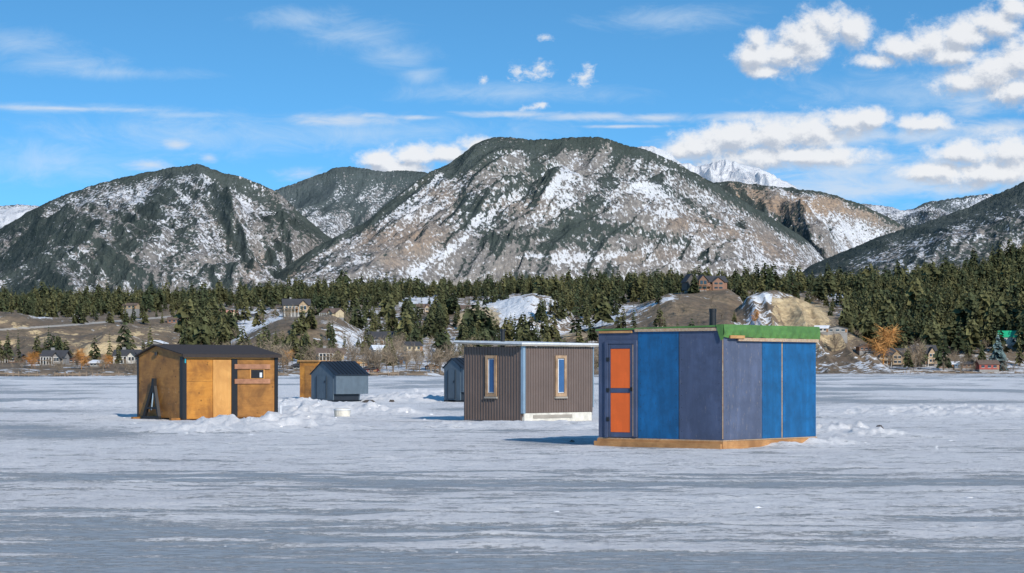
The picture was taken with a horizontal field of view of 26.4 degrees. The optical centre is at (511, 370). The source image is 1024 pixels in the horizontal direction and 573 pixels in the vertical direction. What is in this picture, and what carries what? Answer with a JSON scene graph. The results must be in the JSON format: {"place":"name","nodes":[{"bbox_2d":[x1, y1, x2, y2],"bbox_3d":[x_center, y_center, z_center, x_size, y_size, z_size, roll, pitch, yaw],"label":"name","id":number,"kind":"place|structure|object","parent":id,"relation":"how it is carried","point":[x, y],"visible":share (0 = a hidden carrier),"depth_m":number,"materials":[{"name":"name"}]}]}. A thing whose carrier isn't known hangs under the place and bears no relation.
{"place":"outdoors","nodes":[
{"label":"outdoors","id":0,"kind":"place"},
{"bbox_2d":[0,204,38,228],"bbox_3d":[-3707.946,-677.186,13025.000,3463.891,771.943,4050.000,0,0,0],"label":"snowy mountain","id":1,"kind":"structure","parent":0,"point":[9,214],"depth_m":13773.13,"materials":[{"name":"white snow"}]},
{"bbox_2d":[0,164,331,295],"bbox_3d":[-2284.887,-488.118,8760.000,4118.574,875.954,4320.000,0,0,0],"label":"mountain","id":2,"kind":"structure","parent":0,"point":[197,225],"depth_m":8651.41,"materials":[{"name":"grey stone"}]},
{"bbox_2d":[275,166,427,238],"bbox_3d":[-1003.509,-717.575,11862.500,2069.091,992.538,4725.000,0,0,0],"label":"mountain","id":3,"kind":"structure","parent":0,"point":[332,203],"depth_m":12883.21,"materials":[{"name":"grey stone"}]},
{"bbox_2d":[0,374,1023,572],"bbox_3d":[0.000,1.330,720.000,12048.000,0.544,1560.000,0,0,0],"label":"frozen lake","id":4,"kind":"structure","parent":0,"point":[392,487],"depth_m":28.64,"materials":[{"name":"white ice"}]},
{"bbox_2d":[131,344,281,419],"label":"plywood ice fishing hut","id":5,"kind":"object","parent":4,"relation":"on","point":[183,382],"visible":0.94,"depth_m":68.72,"materials":[{"name":"brown wood"}]},
{"bbox_2d":[213,360,230,416],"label":"door panel","id":6,"kind":"structure","parent":5,"relation":"in","point":[221,368],"depth_m":68.61,"materials":[{"name":"brown wood"}]},
{"bbox_2d":[249,369,264,378],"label":"window frame","id":7,"kind":"structure","parent":5,"relation":"in","point":[249,369],"depth_m":69.50,"materials":[{"name":"brown wood"}]},
{"bbox_2d":[251,370,263,377],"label":"window pane","id":8,"kind":"structure","parent":5,"relation":"in","point":[254,373],"depth_m":69.54,"materials":[{"name":"grey glass"}]},
{"bbox_2d":[297,360,361,397],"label":"tan ice fishing hut","id":9,"kind":"object","parent":4,"relation":"on","point":[307,367],"visible":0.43,"depth_m":118.35,"materials":[{"name":"brown wood"}]},
{"bbox_2d":[305,366,313,396],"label":"door","id":10,"kind":"structure","parent":9,"relation":"in","point":[308,369],"depth_m":118.26,"materials":[{"name":"brown wood"}]},
{"bbox_2d":[310,361,369,401],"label":"grey ice fishing hut","id":11,"kind":"object","parent":4,"relation":"on","point":[337,381],"visible":0.93,"depth_m":104.57,"materials":[{"name":"blue paint"}]},
{"bbox_2d":[317,376,325,397],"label":"door","id":12,"kind":"structure","parent":11,"relation":"in","point":[321,386],"depth_m":104.65,"materials":[{"name":"grey paint"}]},
{"bbox_2d":[333,408,350,416],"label":"white bucket","id":13,"kind":"object","parent":4,"relation":"on","point":[345,412],"visible":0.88,"depth_m":72.64,"materials":[{"name":"plastic"}]},
{"bbox_2d":[442,357,463,401],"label":"grey ice fishing hut","id":14,"kind":"object","parent":4,"relation":"on","point":[453,379],"visible":0.45,"depth_m":104.31,"materials":[{"name":"blue paint"}]},
{"bbox_2d":[448,370,454,397],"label":"door","id":15,"kind":"structure","parent":14,"relation":"in","point":[451,373],"depth_m":104.44,"materials":[{"name":"grey paint"}]},
{"bbox_2d":[0,371,1023,375],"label":"shoreline","id":16,"kind":"structure","parent":4,"relation":"on","point":[79,373],"depth_m":552.21,"materials":[{"name":"brown soil"}]},
{"bbox_2d":[453,329,598,420],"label":"metal sided ice fishing hut","id":17,"kind":"object","parent":4,"relation":"on","point":[523,381],"visible":0.94,"depth_m":66.51,"materials":[{"name":"brown metal"}]},
{"bbox_2d":[488,359,493,392],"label":"window frame","id":18,"kind":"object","parent":17,"relation":"in","point":[488,359],"depth_m":66.50,"materials":[{"name":"white metal"}]},
{"bbox_2d":[558,359,563,392],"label":"window frame","id":19,"kind":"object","parent":17,"relation":"in","point":[558,359],"depth_m":66.68,"materials":[{"name":"white metal"}]},
{"bbox_2d":[91,402,999,549],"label":"snow chunks","id":20,"kind":"object","parent":4,"relation":"on","point":[559,511],"visible":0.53,"depth_m":51.32,"materials":[{"name":"white snow"}]},
{"bbox_2d":[594,308,819,448],"bbox_3d":[4.096,0.179,45.547,3.266,2.842,3.588,0,0,40],"label":"blue ice fishing hut","id":21,"kind":"object","parent":4,"relation":"on","point":[712,385],"visible":0.98,"depth_m":44.30,"materials":[{"name":"wood"}]},
{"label":"foundation","id":22,"kind":"object","parent":4,"relation":"in","visible":0},
{"bbox_2d":[42,353,68,363],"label":"walls","id":23,"kind":"structure","parent":22,"relation":"on","point":[65,359],"depth_m":598.89,"materials":[{"name":"grey"}]},
{"bbox_2d":[39,350,68,356],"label":"roof","id":24,"kind":"structure","parent":23,"relation":"on","point":[49,353],"depth_m":598.21,"materials":[{"name":"grey"}]},
{"bbox_2d":[53,353,60,363],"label":"wing walls","id":25,"kind":"structure","parent":22,"relation":"on","point":[56,355],"depth_m":595.30,"materials":[{"name":"grey"}]},
{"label":"foundation","id":26,"kind":"object","parent":4,"relation":"in","visible":0},
{"bbox_2d":[0,356,24,362],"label":"walls","id":27,"kind":"structure","parent":26,"relation":"on","point":[22,357],"depth_m":639.62,"materials":[{"name":"brown"}]},
{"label":"foundation","id":28,"kind":"object","parent":4,"relation":"in","visible":0},
{"bbox_2d":[127,352,135,362],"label":"wing walls","id":29,"kind":"structure","parent":28,"relation":"on","point":[131,354],"depth_m":615.43,"materials":[{"name":"white"}]},
{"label":"main walls","id":30,"kind":"object","parent":28,"relation":"on","visible":0},
{"bbox_2d":[112,349,141,355],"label":"roof","id":31,"kind":"structure","parent":30,"relation":"on","point":[124,352],"depth_m":618.80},
{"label":"foundation","id":32,"kind":"object","parent":4,"relation":"in","visible":0},
{"bbox_2d":[90,362,108,366],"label":"walls","id":33,"kind":"structure","parent":32,"relation":"on","point":[97,366],"depth_m":587.20,"materials":[{"name":"grey"}]},
{"bbox_2d":[0,286,1023,376],"bbox_3d":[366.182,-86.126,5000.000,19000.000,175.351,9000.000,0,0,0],"label":"hills","id":34,"kind":"structure","parent":0,"point":[784,309],"depth_m":1007.05,"materials":[{"name":"brown soil"}]},
{"bbox_2d":[23,351,40,367],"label":"willow tree","id":35,"kind":"object","parent":34,"relation":"on","point":[30,356],"visible":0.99,"depth_m":574.60,"materials":[{"name":"orange plant"}]},
{"bbox_2d":[72,348,90,368],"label":"willow tree","id":36,"kind":"object","parent":34,"relation":"on","point":[79,355],"visible":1,"depth_m":575.00,"materials":[{"name":"orange plant"}]},
{"bbox_2d":[97,352,114,367],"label":"willow tree","id":37,"kind":"object","parent":34,"relation":"on","point":[109,357],"visible":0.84,"depth_m":579.35,"materials":[{"name":"orange plant"}]},
{"bbox_2d":[123,309,138,316],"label":"foundation","id":38,"kind":"object","parent":34,"relation":"on","point":[129,311],"visible":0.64,"depth_m":1397.16,"materials":[{"name":"grey"}]},
{"bbox_2d":[123,304,139,308],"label":"walls","id":39,"kind":"structure","parent":38,"relation":"on","point":[138,306],"depth_m":1397.47,"materials":[{"name":"beige"}]},
{"bbox_2d":[122,303,137,305],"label":"roof","id":40,"kind":"structure","parent":39,"relation":"on","point":[129,304],"depth_m":1397.92,"materials":[{"name":"grey"}]},
{"bbox_2d":[167,317,179,323],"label":"hillside cabin","id":41,"kind":"object","parent":34,"relation":"on","point":[171,320],"visible":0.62,"depth_m":1347.00,"materials":[{"name":"grey"}]},
{"bbox_2d":[282,349,294,366],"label":"willow tree","id":42,"kind":"object","parent":34,"relation":"on","point":[288,354],"visible":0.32,"depth_m":599.48,"materials":[{"name":"plant"}]},
{"bbox_2d":[283,312,307,316],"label":"foundation","id":43,"kind":"object","parent":34,"relation":"on","point":[294,314],"visible":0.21,"depth_m":996.75,"materials":[{"name":"grey"}]},
{"bbox_2d":[282,305,309,312],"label":"walls","id":44,"kind":"structure","parent":43,"relation":"on","point":[296,306],"depth_m":996.42,"materials":[{"name":"beige"}]},
{"bbox_2d":[282,299,310,304],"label":"roof","id":45,"kind":"structure","parent":44,"relation":"on","point":[292,301],"depth_m":997.99,"materials":[{"name":"grey"}]},
{"bbox_2d":[299,301,307,311],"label":"wing walls","id":46,"kind":"structure","parent":43,"relation":"on","point":[303,303],"depth_m":995.69,"materials":[{"name":"beige"}]},
{"bbox_2d":[385,337,400,354],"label":"bare tree","id":47,"kind":"object","parent":34,"relation":"on","point":[389,346],"visible":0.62,"depth_m":639.77,"materials":[{"name":"plant"}]},
{"bbox_2d":[401,351,421,360],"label":"foundation","id":48,"kind":"object","parent":34,"relation":"on","point":[420,357],"visible":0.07,"depth_m":717.81,"materials":[{"name":"grey"}]},
{"bbox_2d":[401,343,421,350],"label":"walls","id":49,"kind":"structure","parent":48,"relation":"on","point":[410,346],"depth_m":717.47,"materials":[{"name":"beige"}]},
{"bbox_2d":[404,341,422,345],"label":"roof","id":50,"kind":"structure","parent":49,"relation":"on","point":[418,343],"depth_m":718.46,"materials":[{"name":"grey"}]},
{"bbox_2d":[1,291,1015,372],"bbox_3d":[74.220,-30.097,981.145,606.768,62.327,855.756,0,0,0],"label":"bare trees","id":51,"kind":"object","parent":34,"relation":"on","point":[374,359],"visible":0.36,"depth_m":618.47,"materials":[{"name":"plant"}]},
{"bbox_2d":[0,237,1023,369],"bbox_3d":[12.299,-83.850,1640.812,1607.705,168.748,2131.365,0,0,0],"label":"pine trees","id":52,"kind":"object","parent":34,"relation":"on","point":[972,301],"visible":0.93,"depth_m":1344.09,"materials":[{"name":"green plant"}]},
{"bbox_2d":[675,272,683,292],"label":"pine tree","id":53,"kind":"object","parent":34,"relation":"on","point":[679,288],"visible":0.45,"depth_m":1179.28,"materials":[{"name":"green plant"}]},
{"bbox_2d":[688,273,700,293],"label":"pine tree","id":54,"kind":"object","parent":34,"relation":"on","point":[694,286],"visible":1,"depth_m":1119.27,"materials":[{"name":"green plant"}]},
{"bbox_2d":[680,274,727,292],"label":"hill lodge","id":55,"kind":"structure","parent":34,"relation":"on","point":[707,283],"depth_m":1129.09,"materials":[{"name":"brown"}]},
{"bbox_2d":[699,282,722,288],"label":"windows","id":56,"kind":"structure","parent":55,"relation":"in","point":[714,282],"depth_m":1129.05,"materials":[{"name":"white glass"}]},
{"bbox_2d":[749,310,760,322],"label":"willow tree","id":57,"kind":"object","parent":34,"relation":"on","point":[756,314],"visible":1,"depth_m":999.61,"materials":[{"name":"brown plant"}]},
{"bbox_2d":[814,325,829,335],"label":"lakeside cabin","id":58,"kind":"object","parent":34,"relation":"on","point":[824,329],"visible":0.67,"depth_m":1012.01,"materials":[{"name":"grey"}]},
{"bbox_2d":[827,331,842,346],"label":"bare tree","id":59,"kind":"object","parent":34,"relation":"on","point":[834,338],"visible":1,"depth_m":989.71,"materials":[{"name":"plant"}]},
{"bbox_2d":[828,326,848,342],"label":"lakeside cabin","id":60,"kind":"object","parent":34,"relation":"on","point":[843,331],"visible":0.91,"depth_m":1012.01,"materials":[{"name":"grey"}]},
{"bbox_2d":[856,344,872,354],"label":"lakeside cabin","id":61,"kind":"object","parent":34,"relation":"on","point":[862,349],"visible":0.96,"depth_m":1012.02,"materials":[{"name":"grey"}]},
{"bbox_2d":[863,323,901,363],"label":"willow tree","id":62,"kind":"object","parent":34,"relation":"on","point":[888,336],"visible":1,"depth_m":1007.11,"materials":[{"name":"orange plant"}]},
{"bbox_2d":[874,348,906,366],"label":"lakeside lodge","id":63,"kind":"structure","parent":34,"relation":"on","point":[898,362],"depth_m":1030.34,"materials":[{"name":"grey"}]},
{"bbox_2d":[899,346,916,366],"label":"bare tree","id":64,"kind":"object","parent":34,"relation":"on","point":[904,351],"visible":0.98,"depth_m":999.55,"materials":[{"name":"plant"}]},
{"bbox_2d":[910,337,931,362],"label":"bare tree","id":65,"kind":"object","parent":34,"relation":"on","point":[919,355],"visible":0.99,"depth_m":1004.15,"materials":[{"name":"plant"}]},
{"bbox_2d":[909,343,937,365],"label":"lakeside lodge","id":66,"kind":"structure","parent":34,"relation":"on","point":[931,351],"depth_m":1036.50,"materials":[{"name":"grey"}]},
{"bbox_2d":[953,361,960,368],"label":"lakeside cabin","id":67,"kind":"object","parent":34,"relation":"on","point":[956,364],"visible":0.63,"depth_m":1011.83,"materials":[{"name":"grey"}]},
{"bbox_2d":[961,361,974,369],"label":"lakeside cabin","id":68,"kind":"object","parent":34,"relation":"on","point":[969,363],"visible":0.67,"depth_m":1012.26,"materials":[{"name":"brown"}]},
{"bbox_2d":[977,345,986,359],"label":"spruce tree","id":69,"kind":"object","parent":34,"relation":"on","point":[981,355],"visible":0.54,"depth_m":1009.59,"materials":[{"name":"green plant"}]},
{"bbox_2d":[974,360,999,372],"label":"red cabin","id":70,"kind":"object","parent":34,"relation":"on","point":[988,365],"visible":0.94,"depth_m":997.37,"materials":[{"name":"grey"}]},
{"bbox_2d":[981,365,996,367],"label":"windows","id":71,"kind":"structure","parent":70,"relation":"in","point":[982,366],"depth_m":996.99,"materials":[{"name":"white glass"}]},
{"bbox_2d":[989,333,1007,370],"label":"spruce tree","id":72,"kind":"object","parent":34,"relation":"on","point":[999,355],"visible":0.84,"depth_m":1009.03,"materials":[{"name":"teal plant"}]},
{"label":"foundation","id":73,"kind":"object","parent":34,"relation":"on","visible":0},
{"bbox_2d":[322,309,343,317],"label":"walls","id":74,"kind":"structure","parent":73,"relation":"on","point":[337,314],"depth_m":998.07,"materials":[{"name":"beige"}]},
{"bbox_2d":[320,308,340,312],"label":"roof","id":75,"kind":"structure","parent":74,"relation":"on","point":[325,310],"depth_m":999.10,"materials":[{"name":"brown"}]},
{"bbox_2d":[0,0,1023,209],"label":"sky","id":76,"kind":"structure","parent":0,"point":[897,104],"materials":[{"name":"blue"}]},
{"bbox_2d":[275,136,823,287],"bbox_3d":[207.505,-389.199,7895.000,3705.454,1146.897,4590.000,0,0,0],"label":"mountain","id":77,"kind":"structure","parent":0,"point":[497,207],"depth_m":7533.74,"materials":[{"name":"grey stone"}]},
{"bbox_2d":[638,146,796,188],"bbox_3d":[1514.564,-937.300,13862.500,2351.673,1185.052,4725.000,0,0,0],"label":"snowy mountain","id":78,"kind":"structure","parent":0,"point":[722,170],"depth_m":14679.00,"materials":[{"name":"white snow"}]},
{"bbox_2d":[714,181,903,258],"bbox_3d":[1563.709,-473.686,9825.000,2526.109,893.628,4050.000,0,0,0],"label":"mountain","id":79,"kind":"structure","parent":0,"point":[825,225],"depth_m":10506.17,"materials":[{"name":"white snow"}]},
{"bbox_2d":[802,182,1023,279],"bbox_3d":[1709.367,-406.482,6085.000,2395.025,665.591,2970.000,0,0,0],"label":"mountain","id":80,"kind":"structure","parent":0,"point":[982,227],"depth_m":6333.94,"materials":[{"name":"grey stone"}]},
{"bbox_2d":[862,194,992,227],"bbox_3d":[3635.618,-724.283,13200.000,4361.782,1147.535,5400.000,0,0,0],"label":"snowy mountain","id":81,"kind":"structure","parent":0,"point":[924,212],"depth_m":14357.65,"materials":[{"name":"white snow"}]},
{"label":"foundation","id":82,"kind":"object","parent":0,"visible":0},
{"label":"main walls","id":83,"kind":"object","parent":82,"relation":"on","visible":0},
{"bbox_2d":[365,331,397,337],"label":"roof","id":84,"kind":"structure","parent":83,"relation":"on","point":[379,333],"depth_m":898.77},
{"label":"foundation","id":85,"kind":"object","parent":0,"visible":0},
{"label":"main walls","id":86,"kind":"object","parent":85,"relation":"on","visible":0},
{"bbox_2d":[316,348,345,353],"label":"roof","id":87,"kind":"structure","parent":86,"relation":"on","point":[323,350],"depth_m":658.33,"materials":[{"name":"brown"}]},
{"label":"foundation","id":88,"kind":"object","parent":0,"visible":0},
{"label":"main walls","id":89,"kind":"object","parent":88,"relation":"on","visible":0},
{"bbox_2d":[371,345,384,349],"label":"roof","id":90,"kind":"structure","parent":89,"relation":"on","point":[374,347],"depth_m":697.99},
{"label":"foundation","id":91,"kind":"object","parent":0,"visible":0},
{"bbox_2d":[999,337,1016,344],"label":"walls","id":92,"kind":"structure","parent":91,"relation":"on","point":[1008,340],"depth_m":1096.52,"materials":[{"name":"blue"}]},
{"bbox_2d":[998,331,1022,336],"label":"roof","id":93,"kind":"structure","parent":92,"relation":"on","point":[1008,333],"depth_m":1098.12,"materials":[{"name":"green metal"}]},
{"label":"window trim","id":94,"kind":"object","parent":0,"visible":0},
{"bbox_2d":[286,306,305,309],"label":"windows","id":95,"kind":"structure","parent":94,"relation":"attached to","point":[294,308],"depth_m":995.88,"materials":[{"name":"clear glass"}]}
]}

